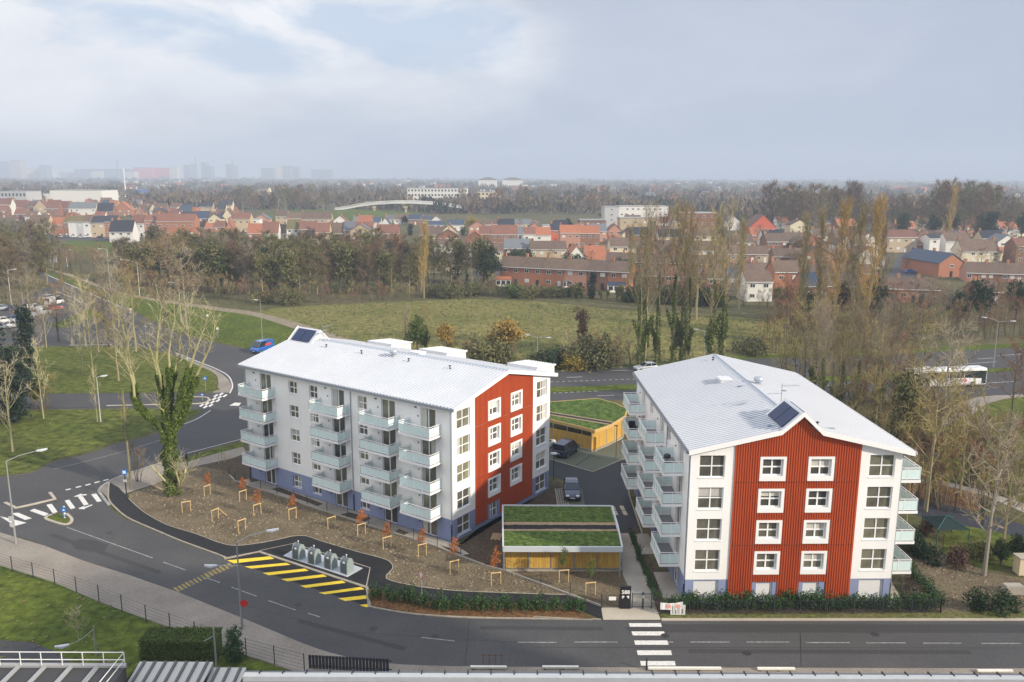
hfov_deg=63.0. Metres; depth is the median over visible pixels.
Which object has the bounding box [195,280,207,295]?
bare shrub
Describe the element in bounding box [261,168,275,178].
factory building
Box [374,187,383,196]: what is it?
bare tree
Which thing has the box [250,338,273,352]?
moving van
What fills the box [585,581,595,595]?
tree stakes
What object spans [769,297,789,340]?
bare tree
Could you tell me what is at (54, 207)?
house
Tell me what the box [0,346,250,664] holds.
fallen leaves
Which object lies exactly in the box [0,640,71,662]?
car park
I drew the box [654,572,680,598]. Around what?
terrace
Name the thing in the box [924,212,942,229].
evergreen tree
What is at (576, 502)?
parking bay
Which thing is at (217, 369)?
kerb
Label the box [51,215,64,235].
house
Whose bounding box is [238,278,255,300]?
bare tree
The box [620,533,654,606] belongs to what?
garden path
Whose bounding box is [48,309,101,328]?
verge triangle
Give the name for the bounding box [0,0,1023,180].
sky
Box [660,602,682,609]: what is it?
banner
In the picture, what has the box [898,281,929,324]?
bare tree
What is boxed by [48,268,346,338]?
cycle path
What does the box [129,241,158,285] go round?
bare tree
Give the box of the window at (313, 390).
[310,385,317,399]
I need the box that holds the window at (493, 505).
[490,501,497,518]
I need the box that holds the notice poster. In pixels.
[670,605,684,614]
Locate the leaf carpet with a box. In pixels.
[904,482,985,510]
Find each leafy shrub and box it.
[251,289,275,303]
[275,287,304,305]
[422,283,444,297]
[434,281,464,298]
[456,281,481,296]
[457,332,512,364]
[469,281,491,295]
[487,349,519,364]
[499,283,518,296]
[502,248,535,256]
[505,282,522,297]
[516,283,539,299]
[526,349,556,367]
[531,284,547,297]
[533,343,574,371]
[546,284,568,298]
[554,337,612,372]
[557,285,572,296]
[557,353,588,372]
[561,251,587,258]
[568,332,623,370]
[569,283,585,297]
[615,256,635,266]
[619,285,644,302]
[654,284,681,304]
[681,289,711,305]
[693,284,731,306]
[731,333,772,356]
[899,524,930,556]
[908,537,945,567]
[914,425,967,455]
[918,519,934,534]
[945,542,970,569]
[961,586,1015,617]
[963,538,996,561]
[995,587,1023,613]
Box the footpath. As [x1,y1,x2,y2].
[109,483,602,618]
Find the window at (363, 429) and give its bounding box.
[359,425,367,436]
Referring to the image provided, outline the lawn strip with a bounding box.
[45,271,294,351]
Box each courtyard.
[549,442,624,471]
[549,459,640,533]
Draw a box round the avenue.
[0,266,258,537]
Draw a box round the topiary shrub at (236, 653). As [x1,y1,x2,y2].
[220,624,244,663]
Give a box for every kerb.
[3,492,56,508]
[44,513,73,524]
[97,455,183,504]
[106,396,209,405]
[107,481,226,557]
[128,498,565,594]
[176,353,232,392]
[224,551,370,607]
[369,606,591,619]
[533,616,600,619]
[550,458,623,471]
[628,489,642,534]
[661,618,1023,620]
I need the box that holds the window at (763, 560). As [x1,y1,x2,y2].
[756,554,775,567]
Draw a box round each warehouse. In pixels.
[0,191,41,200]
[42,193,49,201]
[50,189,117,202]
[119,189,146,192]
[203,179,221,182]
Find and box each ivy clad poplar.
[161,240,170,285]
[291,253,299,292]
[402,305,409,340]
[418,303,433,347]
[461,242,469,284]
[625,220,658,364]
[629,195,670,363]
[648,204,679,364]
[659,195,698,362]
[666,213,696,360]
[674,200,705,359]
[693,202,738,354]
[713,191,744,355]
[801,297,827,384]
[808,297,838,388]
[811,308,835,390]
[825,312,860,401]
[827,330,845,395]
[833,334,854,393]
[840,303,878,411]
[857,341,875,402]
[867,290,905,424]
[875,339,894,389]
[900,341,916,371]
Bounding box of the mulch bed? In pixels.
[369,589,591,617]
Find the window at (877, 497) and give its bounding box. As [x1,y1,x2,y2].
[866,487,891,507]
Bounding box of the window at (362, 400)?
[357,396,366,410]
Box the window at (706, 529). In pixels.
[696,519,721,540]
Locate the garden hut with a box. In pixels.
[1012,553,1023,575]
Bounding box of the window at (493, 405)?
[490,400,496,414]
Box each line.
[56,440,158,468]
[67,527,1021,643]
[174,563,233,591]
[556,489,568,504]
[562,354,1014,395]
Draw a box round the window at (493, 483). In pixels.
[490,477,496,491]
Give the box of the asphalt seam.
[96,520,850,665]
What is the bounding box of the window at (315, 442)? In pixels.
[312,438,319,447]
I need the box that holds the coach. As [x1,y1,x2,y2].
[906,365,986,388]
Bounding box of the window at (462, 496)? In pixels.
[457,487,470,511]
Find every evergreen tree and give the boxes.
[0,324,5,386]
[0,345,36,424]
[0,354,32,391]
[11,304,35,376]
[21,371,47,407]
[250,246,269,283]
[407,223,413,234]
[460,226,465,234]
[476,243,504,283]
[586,271,597,298]
[719,225,727,239]
[795,286,815,311]
[830,280,857,321]
[862,277,892,325]
[894,212,912,229]
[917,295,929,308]
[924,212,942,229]
[939,209,960,230]
[944,289,973,318]
[968,277,997,323]
[972,214,987,233]
[983,211,1000,229]
[990,537,1011,565]
[992,225,1003,229]
[1002,277,1023,320]
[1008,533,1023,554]
[1013,212,1023,237]
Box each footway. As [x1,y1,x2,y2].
[0,532,1023,673]
[100,447,245,495]
[176,354,230,392]
[921,478,1023,511]
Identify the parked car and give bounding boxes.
[0,304,7,309]
[0,316,13,321]
[0,322,11,327]
[4,320,15,326]
[6,305,20,310]
[32,305,51,314]
[44,296,64,304]
[549,439,555,446]
[563,477,580,499]
[904,269,916,272]
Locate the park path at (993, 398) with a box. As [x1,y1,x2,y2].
[944,394,1023,425]
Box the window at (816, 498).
[808,491,827,506]
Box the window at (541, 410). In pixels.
[536,403,546,423]
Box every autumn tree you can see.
[433,322,456,347]
[484,329,501,350]
[492,314,529,352]
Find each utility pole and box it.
[121,390,131,488]
[204,628,216,666]
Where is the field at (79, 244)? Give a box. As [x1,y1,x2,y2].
[53,241,121,253]
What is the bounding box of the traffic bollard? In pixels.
[61,506,66,517]
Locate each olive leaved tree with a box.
[120,241,139,280]
[138,242,161,285]
[140,224,163,244]
[167,243,186,288]
[187,236,202,278]
[196,242,223,292]
[214,228,235,246]
[255,252,279,295]
[273,247,298,290]
[294,239,313,280]
[326,240,345,279]
[332,240,356,293]
[373,248,394,289]
[402,242,416,270]
[405,249,430,288]
[444,237,470,283]
[467,235,493,282]
[495,285,499,295]
[546,286,552,298]
[570,284,575,298]
[614,287,619,299]
[616,284,625,301]
[772,286,784,307]
[778,291,790,309]
[886,365,928,456]
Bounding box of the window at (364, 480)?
[361,476,369,486]
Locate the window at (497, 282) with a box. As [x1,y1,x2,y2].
[496,281,509,284]
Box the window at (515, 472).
[512,466,518,480]
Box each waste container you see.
[292,540,305,559]
[307,545,321,564]
[324,549,337,569]
[340,554,353,574]
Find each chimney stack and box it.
[116,159,119,178]
[231,159,233,178]
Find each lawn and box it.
[0,409,202,475]
[0,566,288,678]
[2,346,219,393]
[922,397,1023,500]
[944,526,1023,569]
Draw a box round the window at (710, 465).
[698,455,724,478]
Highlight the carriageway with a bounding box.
[550,347,1023,401]
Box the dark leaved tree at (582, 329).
[573,306,589,342]
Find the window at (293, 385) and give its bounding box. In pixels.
[288,381,297,395]
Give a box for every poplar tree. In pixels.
[55,246,65,297]
[415,217,430,297]
[622,222,635,288]
[641,215,655,287]
[734,212,751,313]
[794,210,814,317]
[811,204,835,308]
[819,193,856,340]
[839,219,858,290]
[846,200,874,328]
[853,189,891,340]
[874,214,892,319]
[943,184,959,232]
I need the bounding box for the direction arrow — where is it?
[74,493,91,508]
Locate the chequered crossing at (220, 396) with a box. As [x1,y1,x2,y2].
[200,393,226,407]
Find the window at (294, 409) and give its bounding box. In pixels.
[291,405,298,418]
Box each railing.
[601,594,619,607]
[652,593,660,614]
[661,598,941,614]
[929,489,984,526]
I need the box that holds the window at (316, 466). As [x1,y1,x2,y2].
[312,462,320,471]
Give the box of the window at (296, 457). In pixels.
[293,452,300,466]
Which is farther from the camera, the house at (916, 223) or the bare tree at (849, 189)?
the bare tree at (849, 189)
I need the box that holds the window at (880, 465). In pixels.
[868,455,894,477]
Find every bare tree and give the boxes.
[0,217,10,243]
[0,221,13,240]
[0,230,39,282]
[0,232,17,288]
[0,246,29,298]
[0,247,20,298]
[0,255,15,301]
[0,264,54,343]
[1,241,29,281]
[1,267,57,342]
[9,220,24,240]
[10,236,37,282]
[11,233,35,257]
[16,219,30,245]
[17,221,52,266]
[22,237,53,284]
[26,242,64,284]
[27,236,48,266]
[30,276,71,340]
[32,224,52,262]
[33,216,58,243]
[33,220,66,269]
[48,285,83,344]
[61,248,71,270]
[64,243,72,260]
[64,266,100,320]
[79,271,114,321]
[81,284,108,350]
[82,246,131,329]
[86,247,101,270]
[88,285,121,346]
[94,249,109,273]
[95,299,133,380]
[106,236,124,276]
[108,251,153,351]
[109,235,132,271]
[115,263,130,289]
[125,233,204,340]
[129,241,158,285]
[133,241,144,275]
[144,245,169,285]
[151,223,167,256]
[154,238,206,332]
[155,238,173,270]
[159,231,179,268]
[169,233,190,268]
[174,227,188,244]
[174,229,193,277]
[177,229,190,246]
[182,246,198,287]
[183,239,210,290]
[188,231,212,255]
[193,225,213,238]
[203,234,220,255]
[204,241,232,290]
[205,278,216,297]
[212,234,240,282]
[217,243,244,291]
[218,237,244,272]
[224,229,236,252]
[228,235,246,280]
[230,226,248,254]
[230,241,263,293]
[232,189,240,207]
[236,185,251,206]
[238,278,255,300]
[239,252,267,294]
[241,243,258,279]
[242,234,255,270]
[244,185,255,208]
[248,193,259,213]
[248,234,267,252]
[248,250,275,290]
[257,228,273,253]
[257,232,279,256]
[261,190,269,198]
[266,193,277,211]
[266,234,283,279]
[271,254,284,291]
[274,184,281,207]
[275,237,297,271]
[276,184,292,209]
[280,233,305,265]
[284,247,316,288]
[285,187,294,208]
[288,234,299,248]
[290,188,304,210]
[293,246,315,293]
[294,230,311,258]
[295,184,305,200]
[295,232,325,282]
[300,244,332,294]
[307,183,318,200]
[311,232,334,275]
[311,251,335,291]
[317,185,330,204]
[317,190,328,209]
[318,240,332,271]
[319,248,341,292]
[321,229,336,251]
[327,247,356,291]
[330,187,341,206]
[345,229,359,246]
[345,240,362,281]
[346,186,357,201]
[346,249,374,292]
[352,242,380,292]
[353,185,367,200]
[353,227,367,241]
[354,239,367,268]
[357,232,375,280]
[360,237,392,289]
[362,227,376,252]
[363,240,383,279]
[368,234,395,267]
[369,226,387,261]
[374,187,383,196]
[378,252,401,291]
[379,188,388,198]
[384,231,404,268]
[390,231,411,271]
[390,250,408,290]
[391,188,401,198]
[396,250,422,291]
[407,239,438,290]
[412,234,422,278]
[418,234,442,280]
[428,233,446,280]
[431,243,450,283]
[435,233,466,281]
[455,188,470,212]
[456,243,486,284]
[471,193,482,204]
[486,192,497,205]
[489,185,507,213]
[514,191,523,212]
[515,186,531,214]
[536,185,548,212]
[561,191,574,213]
[572,185,588,213]
[587,188,598,207]
[598,185,613,205]
[678,218,722,319]
[754,179,785,219]
[768,186,792,229]
[768,286,837,386]
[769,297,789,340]
[772,272,800,314]
[778,182,808,220]
[786,188,805,219]
[794,187,812,221]
[800,181,831,227]
[805,279,824,316]
[806,190,818,225]
[811,184,840,228]
[823,186,854,217]
[823,301,846,339]
[824,185,846,221]
[831,303,849,347]
[836,178,870,219]
[842,179,870,219]
[842,280,863,310]
[853,202,870,223]
[854,313,875,340]
[855,311,902,402]
[861,299,882,346]
[866,199,886,233]
[866,326,925,409]
[870,203,889,221]
[876,300,902,334]
[877,279,908,322]
[883,251,894,271]
[883,407,919,438]
[886,194,900,217]
[888,205,902,224]
[891,191,910,215]
[891,291,909,319]
[891,384,932,458]
[891,398,924,445]
[896,348,981,511]
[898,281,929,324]
[899,202,918,220]
[899,331,949,439]
[903,313,1005,435]
[904,195,918,218]
[907,394,981,474]
[908,276,938,319]
[909,425,931,466]
[913,214,928,231]
[914,185,947,218]
[914,298,935,337]
[915,194,929,216]
[916,274,946,323]
[921,378,941,439]
[925,299,945,337]
[927,179,949,227]
[928,182,968,220]
[930,181,962,221]
[933,281,955,322]
[936,176,966,211]
[940,284,963,324]
[943,182,968,214]
[943,185,976,219]
[944,397,989,495]
[946,301,965,336]
[946,380,972,426]
[948,296,969,337]
[952,403,1023,575]
[956,248,963,260]
[957,215,975,235]
[958,182,990,218]
[958,279,977,321]
[960,179,979,219]
[964,423,1023,565]
[969,310,987,338]
[971,182,997,217]
[971,185,1000,221]
[974,247,989,261]
[977,185,1011,220]
[981,180,1009,223]
[983,273,1009,321]
[983,405,1023,496]
[985,333,1023,417]
[987,299,1014,337]
[990,307,1004,337]
[993,280,1005,318]
[999,196,1013,219]
[1001,210,1011,221]
[1001,214,1016,234]
[1006,296,1023,336]
[1007,329,1023,424]
[1012,241,1023,262]
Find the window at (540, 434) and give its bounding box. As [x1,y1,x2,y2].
[536,427,546,447]
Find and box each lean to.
[496,276,510,286]
[563,280,567,286]
[607,282,625,291]
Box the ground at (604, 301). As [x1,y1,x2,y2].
[0,177,1023,670]
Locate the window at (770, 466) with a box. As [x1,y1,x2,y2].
[762,459,781,474]
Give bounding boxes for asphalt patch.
[70,539,107,551]
[626,624,1023,632]
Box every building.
[0,161,11,177]
[10,160,26,177]
[26,168,39,177]
[38,165,51,177]
[59,172,74,177]
[74,169,132,177]
[91,171,103,177]
[125,171,138,178]
[133,167,155,178]
[155,168,169,178]
[169,167,180,178]
[183,165,193,178]
[189,164,197,178]
[201,162,208,178]
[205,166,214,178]
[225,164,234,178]
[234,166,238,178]
[237,324,557,542]
[243,669,1023,681]
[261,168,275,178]
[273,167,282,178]
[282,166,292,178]
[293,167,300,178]
[311,169,333,178]
[407,188,467,199]
[477,191,498,207]
[478,177,496,186]
[502,177,522,186]
[601,206,618,226]
[615,205,668,216]
[621,354,921,604]
[676,212,716,239]
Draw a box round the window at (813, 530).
[806,523,824,537]
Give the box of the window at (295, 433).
[290,429,299,442]
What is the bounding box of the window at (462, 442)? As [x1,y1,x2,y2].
[457,434,470,457]
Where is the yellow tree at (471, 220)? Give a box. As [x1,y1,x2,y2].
[464,215,478,234]
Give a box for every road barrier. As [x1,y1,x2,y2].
[470,665,506,669]
[542,665,578,669]
[648,666,721,670]
[757,667,794,670]
[977,669,1012,672]
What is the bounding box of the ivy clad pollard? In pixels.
[99,283,233,495]
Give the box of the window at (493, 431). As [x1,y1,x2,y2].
[490,426,496,440]
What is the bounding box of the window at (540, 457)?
[536,450,546,470]
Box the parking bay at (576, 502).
[556,489,584,504]
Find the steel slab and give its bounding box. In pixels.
[283,549,362,576]
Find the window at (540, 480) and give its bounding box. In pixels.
[535,473,545,493]
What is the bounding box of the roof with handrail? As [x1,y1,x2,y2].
[0,651,126,681]
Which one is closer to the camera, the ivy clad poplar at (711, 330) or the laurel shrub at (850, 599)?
the laurel shrub at (850, 599)
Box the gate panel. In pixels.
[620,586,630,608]
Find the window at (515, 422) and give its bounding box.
[512,417,518,431]
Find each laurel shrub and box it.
[368,579,378,599]
[376,584,384,598]
[384,583,392,600]
[388,586,398,602]
[393,585,407,603]
[402,582,416,602]
[408,588,423,604]
[418,589,431,607]
[429,596,438,610]
[434,588,449,611]
[441,596,452,610]
[448,592,459,611]
[452,592,466,611]
[464,597,475,609]
[472,592,482,609]
[477,594,488,611]
[484,595,495,609]
[492,597,501,611]
[497,590,510,610]
[508,599,516,611]
[514,593,525,610]
[520,594,532,611]
[529,597,539,609]
[533,591,546,609]
[542,599,553,611]
[547,593,559,610]
[561,597,567,610]
[566,598,576,609]
[571,596,584,611]
[580,597,585,611]
[629,527,637,536]
[630,531,638,544]
[634,543,643,552]
[635,548,640,559]
[641,565,649,575]
[648,578,658,590]
[653,589,662,599]
[661,593,670,602]
[671,593,684,602]
[678,592,689,609]
[682,590,696,608]
[690,589,701,607]
[692,594,708,609]
[702,592,713,607]
[711,591,720,607]
[712,588,729,608]
[720,588,734,608]
[725,594,738,610]
[732,596,746,609]
[737,588,751,608]
[744,589,757,607]
[750,589,763,609]
[755,594,768,610]
[764,595,774,609]
[765,591,779,610]
[772,596,784,609]
[778,588,795,608]
[783,590,798,607]
[791,591,806,608]
[798,591,813,609]
[800,591,819,608]
[811,592,825,609]
[816,587,827,608]
[823,589,836,611]
[828,595,838,607]
[835,594,847,610]
[839,593,855,610]
[846,594,856,608]
[851,592,864,607]
[855,591,869,608]
[864,593,875,607]
[869,594,879,608]
[873,593,890,608]
[880,593,893,610]
[888,590,902,609]
[899,591,913,607]
[908,590,928,610]
[908,591,918,608]
[909,566,920,580]
[913,569,927,584]
[918,592,930,605]
[922,575,934,591]
[923,593,931,609]
[924,580,939,596]
[930,589,938,600]
[930,591,943,609]
[933,588,945,605]
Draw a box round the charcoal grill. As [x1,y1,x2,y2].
[663,453,670,462]
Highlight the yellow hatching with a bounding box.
[228,556,367,606]
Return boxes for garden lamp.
[550,452,557,479]
[614,425,617,454]
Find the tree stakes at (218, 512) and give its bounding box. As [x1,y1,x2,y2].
[211,507,226,518]
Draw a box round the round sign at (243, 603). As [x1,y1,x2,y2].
[240,600,247,606]
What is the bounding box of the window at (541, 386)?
[536,379,547,399]
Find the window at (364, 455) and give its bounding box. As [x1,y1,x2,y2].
[359,451,368,461]
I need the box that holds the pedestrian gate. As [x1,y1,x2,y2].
[631,591,651,608]
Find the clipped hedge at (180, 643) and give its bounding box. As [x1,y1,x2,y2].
[137,625,222,661]
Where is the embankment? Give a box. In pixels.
[269,209,420,224]
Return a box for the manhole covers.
[106,531,878,655]
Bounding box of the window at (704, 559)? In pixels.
[693,550,719,571]
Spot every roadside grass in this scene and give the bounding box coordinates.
[187,442,243,461]
[558,343,1023,370]
[661,610,1023,617]
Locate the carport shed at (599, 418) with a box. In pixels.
[549,398,626,451]
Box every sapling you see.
[202,471,211,491]
[238,477,247,500]
[251,488,261,503]
[287,494,296,510]
[356,508,366,529]
[381,520,390,547]
[416,527,426,554]
[448,536,458,571]
[490,547,500,566]
[559,546,568,581]
[586,557,596,593]
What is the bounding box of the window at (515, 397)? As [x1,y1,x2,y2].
[512,392,518,406]
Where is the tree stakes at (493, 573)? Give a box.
[491,572,500,585]
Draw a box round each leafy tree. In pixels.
[195,244,223,289]
[211,247,243,291]
[336,245,368,290]
[403,314,429,349]
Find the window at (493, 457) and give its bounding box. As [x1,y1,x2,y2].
[490,452,496,466]
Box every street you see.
[0,490,1023,667]
[48,237,144,240]
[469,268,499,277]
[888,252,918,276]
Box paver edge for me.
[259,543,370,585]
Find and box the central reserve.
[550,367,1012,391]
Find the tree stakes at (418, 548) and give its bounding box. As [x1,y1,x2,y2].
[418,543,426,556]
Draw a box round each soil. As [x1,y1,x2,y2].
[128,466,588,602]
[199,455,249,483]
[248,476,258,481]
[273,487,322,505]
[341,512,370,521]
[395,529,408,534]
[458,482,562,568]
[510,567,627,606]
[628,525,677,607]
[659,574,941,618]
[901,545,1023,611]
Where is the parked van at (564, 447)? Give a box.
[552,438,579,457]
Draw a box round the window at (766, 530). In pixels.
[758,523,777,537]
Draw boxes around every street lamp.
[6,448,46,543]
[54,626,97,656]
[96,375,107,421]
[204,528,278,626]
[525,334,550,358]
[981,316,1015,366]
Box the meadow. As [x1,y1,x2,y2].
[255,299,799,369]
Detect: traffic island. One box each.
[3,397,207,407]
[7,492,52,506]
[47,513,69,522]
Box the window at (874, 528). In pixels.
[862,518,888,540]
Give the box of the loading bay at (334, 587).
[227,553,367,604]
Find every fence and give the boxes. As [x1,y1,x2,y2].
[0,553,304,670]
[228,466,601,606]
[308,655,391,670]
[913,566,941,611]
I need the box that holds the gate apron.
[601,607,660,619]
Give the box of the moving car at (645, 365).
[633,361,657,370]
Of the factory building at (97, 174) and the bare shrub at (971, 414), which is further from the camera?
the factory building at (97, 174)
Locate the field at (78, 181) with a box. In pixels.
[34,181,154,186]
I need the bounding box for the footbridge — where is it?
[334,200,461,213]
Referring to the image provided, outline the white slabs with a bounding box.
[613,506,627,514]
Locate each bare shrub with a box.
[1,328,17,351]
[28,371,59,410]
[62,246,79,268]
[88,244,101,264]
[96,244,111,261]
[118,393,127,422]
[124,267,139,292]
[125,442,147,481]
[190,270,207,296]
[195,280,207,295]
[205,276,225,298]
[213,274,230,297]
[217,272,236,299]
[234,276,245,299]
[258,281,274,303]
[297,283,308,301]
[316,282,326,302]
[320,282,333,302]
[338,289,344,302]
[350,283,360,300]
[355,283,365,300]
[365,285,372,300]
[377,280,388,299]
[391,277,400,297]
[401,283,411,299]
[406,281,417,298]
[462,341,485,359]
[479,279,487,296]
[488,275,499,294]
[564,328,577,353]
[587,339,602,367]
[593,332,612,357]
[604,333,622,366]
[605,321,633,366]
[617,348,631,366]
[624,340,642,366]
[740,284,751,305]
[750,318,774,352]
[753,289,764,308]
[754,321,775,350]
[755,297,787,341]
[759,287,774,308]
[762,313,787,352]
[771,299,801,343]
[771,315,817,373]
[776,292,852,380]
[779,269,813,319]
[779,301,800,338]
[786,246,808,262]
[786,297,817,340]
[800,290,830,345]
[805,301,829,345]
[812,358,863,409]
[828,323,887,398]
[833,299,867,346]
[839,379,868,410]
[844,355,927,432]
[845,381,875,420]
[848,362,893,420]
[849,357,891,408]
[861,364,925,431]
[868,311,943,404]
[871,391,900,427]
[877,405,901,434]
[880,369,928,416]
[882,364,949,444]
[882,409,920,457]
[890,308,908,339]
[902,426,949,498]
[912,444,960,501]
[916,307,939,339]
[917,412,981,511]
[922,388,987,479]
[924,432,964,506]
[926,370,954,424]
[931,307,955,339]
[940,404,962,447]
[943,374,1000,440]
[943,414,995,482]
[949,401,980,437]
[950,410,1002,467]
[951,300,975,336]
[955,424,988,486]
[957,418,1023,493]
[957,427,1002,488]
[959,305,985,335]
[959,434,1020,507]
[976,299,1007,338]
[983,410,1023,494]
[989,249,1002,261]
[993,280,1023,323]
[996,297,1021,335]
[1012,225,1022,237]
[1016,303,1023,335]
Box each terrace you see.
[245,478,468,554]
[636,534,653,553]
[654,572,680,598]
[887,582,898,606]
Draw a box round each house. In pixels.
[0,198,15,214]
[0,205,11,217]
[13,207,30,221]
[14,199,27,207]
[24,209,41,220]
[27,200,36,210]
[29,213,52,236]
[33,198,46,214]
[46,199,63,215]
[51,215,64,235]
[60,200,71,214]
[63,211,78,216]
[63,215,69,234]
[67,214,77,235]
[68,201,97,214]
[76,213,84,235]
[83,213,92,235]
[90,214,105,236]
[95,210,106,215]
[97,202,116,214]
[104,213,121,236]
[109,199,119,206]
[109,218,139,241]
[116,200,134,215]
[131,198,142,209]
[132,213,145,236]
[136,204,148,214]
[143,213,156,234]
[144,204,151,214]
[149,202,159,214]
[152,207,167,214]
[155,202,168,206]
[156,212,199,237]
[167,209,180,213]
[171,202,179,207]
[179,203,192,212]
[190,198,199,204]
[193,210,211,225]
[199,201,214,211]
[204,221,214,231]
[208,212,224,222]
[214,203,227,210]
[214,219,226,231]
[215,207,224,215]
[220,199,234,210]
[223,207,232,223]
[226,219,235,229]
[231,211,253,231]
[247,221,263,239]
[253,218,262,222]
[256,212,271,222]
[257,187,270,193]
[262,220,281,237]
[275,209,289,223]
[280,225,286,238]
[286,211,301,222]
[286,217,300,237]
[299,219,315,239]
[301,210,333,222]
[315,221,331,239]
[330,221,343,238]
[333,213,347,222]
[343,219,355,239]
[350,222,372,239]
[355,220,374,234]
[358,214,372,221]
[372,215,381,226]
[376,222,399,245]
[381,215,391,223]
[385,213,394,222]
[394,213,408,223]
[408,213,422,224]
[419,225,442,245]
[423,214,431,222]
[426,221,444,228]
[429,259,459,272]
[431,214,441,220]
[432,239,443,256]
[436,227,459,238]
[443,222,458,233]
[443,237,466,258]
[447,218,463,230]
[465,228,484,241]
[468,219,485,233]
[479,224,490,240]
[484,218,496,225]
[489,244,503,262]
[491,223,517,243]
[497,217,514,224]
[500,252,525,284]
[502,217,529,226]
[503,236,529,255]
[517,226,523,238]
[521,253,546,286]
[523,225,535,240]
[528,220,539,226]
[530,238,566,257]
[535,225,550,240]
[543,254,568,287]
[550,221,559,240]
[553,218,568,224]
[558,223,580,247]
[563,243,585,258]
[565,255,589,288]
[578,219,605,224]
[580,223,599,247]
[583,245,606,259]
[586,256,611,289]
[588,222,606,241]
[605,249,622,259]
[607,222,621,238]
[607,235,629,252]
[608,257,635,290]
[617,217,659,229]
[619,225,629,236]
[622,250,637,269]
[624,213,640,216]
[625,225,646,239]
[634,238,643,252]
[636,242,659,252]
[637,250,652,271]
[643,262,664,290]
[645,192,654,196]
[647,225,669,239]
[652,251,668,265]
[655,215,669,224]
[656,227,680,239]
[660,243,680,253]
[664,263,683,289]
[668,251,683,265]
[669,221,682,236]
[685,265,703,290]
[688,241,715,254]
[690,228,715,240]
[699,252,715,266]
[700,264,725,295]
[712,260,733,266]
[715,244,730,261]
[723,264,737,295]
[724,215,739,229]
[729,243,740,262]
[731,232,753,244]
[732,260,754,269]
[737,267,773,301]
[743,245,755,262]
[745,214,775,232]
[747,227,769,240]
[752,260,767,269]
[753,243,768,262]
[757,228,765,244]
[759,231,788,252]
[765,257,798,295]
[766,228,782,232]
[769,245,790,261]
[773,214,789,228]
[783,232,811,239]
[784,218,808,231]
[788,234,803,247]
[789,245,801,259]
[792,268,818,301]
[795,242,832,262]
[800,263,815,271]
[802,234,827,247]
[809,226,831,241]
[811,260,832,271]
[815,272,833,301]
[817,215,834,228]
[822,246,839,263]
[828,226,851,246]
[829,234,844,248]
[831,217,856,232]
[831,261,855,274]
[833,268,854,291]
[843,234,868,248]
[844,243,886,269]
[853,261,873,281]
[856,230,877,247]
[871,217,888,231]
[873,273,899,301]
[878,228,917,251]
[887,218,893,229]
[890,219,915,231]
[897,273,919,302]
[901,248,963,276]
[914,216,930,232]
[917,228,941,239]
[917,240,923,248]
[917,274,940,302]
[920,232,940,250]
[939,230,969,251]
[948,228,959,232]
[951,237,999,261]
[959,258,987,280]
[960,219,975,235]
[963,276,1003,302]
[973,228,1002,238]
[985,259,1009,282]
[987,232,1010,246]
[996,220,1017,237]
[999,247,1003,260]
[1002,235,1023,262]
[1006,260,1023,282]
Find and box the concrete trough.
[1001,583,1023,594]
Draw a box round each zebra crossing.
[0,493,100,525]
[629,623,675,665]
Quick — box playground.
[915,499,1023,544]
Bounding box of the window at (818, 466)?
[810,459,829,474]
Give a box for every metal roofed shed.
[127,661,212,681]
[205,666,246,681]
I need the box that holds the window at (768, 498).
[760,491,779,506]
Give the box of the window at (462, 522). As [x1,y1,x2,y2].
[457,513,471,536]
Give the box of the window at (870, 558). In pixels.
[859,549,885,570]
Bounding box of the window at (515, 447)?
[512,442,518,455]
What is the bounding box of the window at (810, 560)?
[803,553,822,567]
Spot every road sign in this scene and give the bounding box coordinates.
[8,516,14,526]
[121,468,127,498]
[419,572,422,593]
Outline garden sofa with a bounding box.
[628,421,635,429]
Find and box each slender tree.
[0,350,34,451]
[19,334,50,418]
[32,293,56,347]
[58,298,99,374]
[61,604,88,641]
[64,275,97,345]
[68,292,108,376]
[87,366,100,421]
[102,262,129,326]
[117,291,134,364]
[560,328,573,353]
[905,444,922,523]
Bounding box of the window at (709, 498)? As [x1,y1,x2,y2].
[697,487,722,509]
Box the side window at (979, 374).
[922,371,981,379]
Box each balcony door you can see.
[260,373,270,390]
[262,399,271,414]
[263,422,273,437]
[265,446,274,460]
[266,468,275,483]
[332,388,343,407]
[333,417,344,433]
[334,442,345,457]
[335,467,346,482]
[336,492,347,507]
[382,399,394,419]
[383,429,395,446]
[383,456,395,471]
[384,481,396,497]
[385,507,397,523]
[421,407,434,428]
[422,439,435,456]
[422,466,435,483]
[423,493,436,509]
[423,520,436,535]
[661,417,663,432]
[674,567,677,583]
[675,537,678,553]
[677,507,680,523]
[678,476,681,493]
[679,445,683,462]
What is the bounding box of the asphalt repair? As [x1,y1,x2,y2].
[48,533,971,653]
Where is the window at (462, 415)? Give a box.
[456,407,470,430]
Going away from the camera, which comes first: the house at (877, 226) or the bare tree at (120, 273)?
the bare tree at (120, 273)
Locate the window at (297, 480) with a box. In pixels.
[293,475,302,489]
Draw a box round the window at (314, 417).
[311,413,318,422]
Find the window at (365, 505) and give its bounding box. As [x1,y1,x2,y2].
[361,501,369,510]
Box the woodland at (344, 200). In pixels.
[0,176,1023,225]
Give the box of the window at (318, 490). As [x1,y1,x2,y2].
[314,487,321,495]
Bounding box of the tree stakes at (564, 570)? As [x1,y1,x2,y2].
[559,569,568,581]
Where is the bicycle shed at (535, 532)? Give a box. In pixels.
[502,505,622,576]
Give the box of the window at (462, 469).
[457,461,470,484]
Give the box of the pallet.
[490,533,501,540]

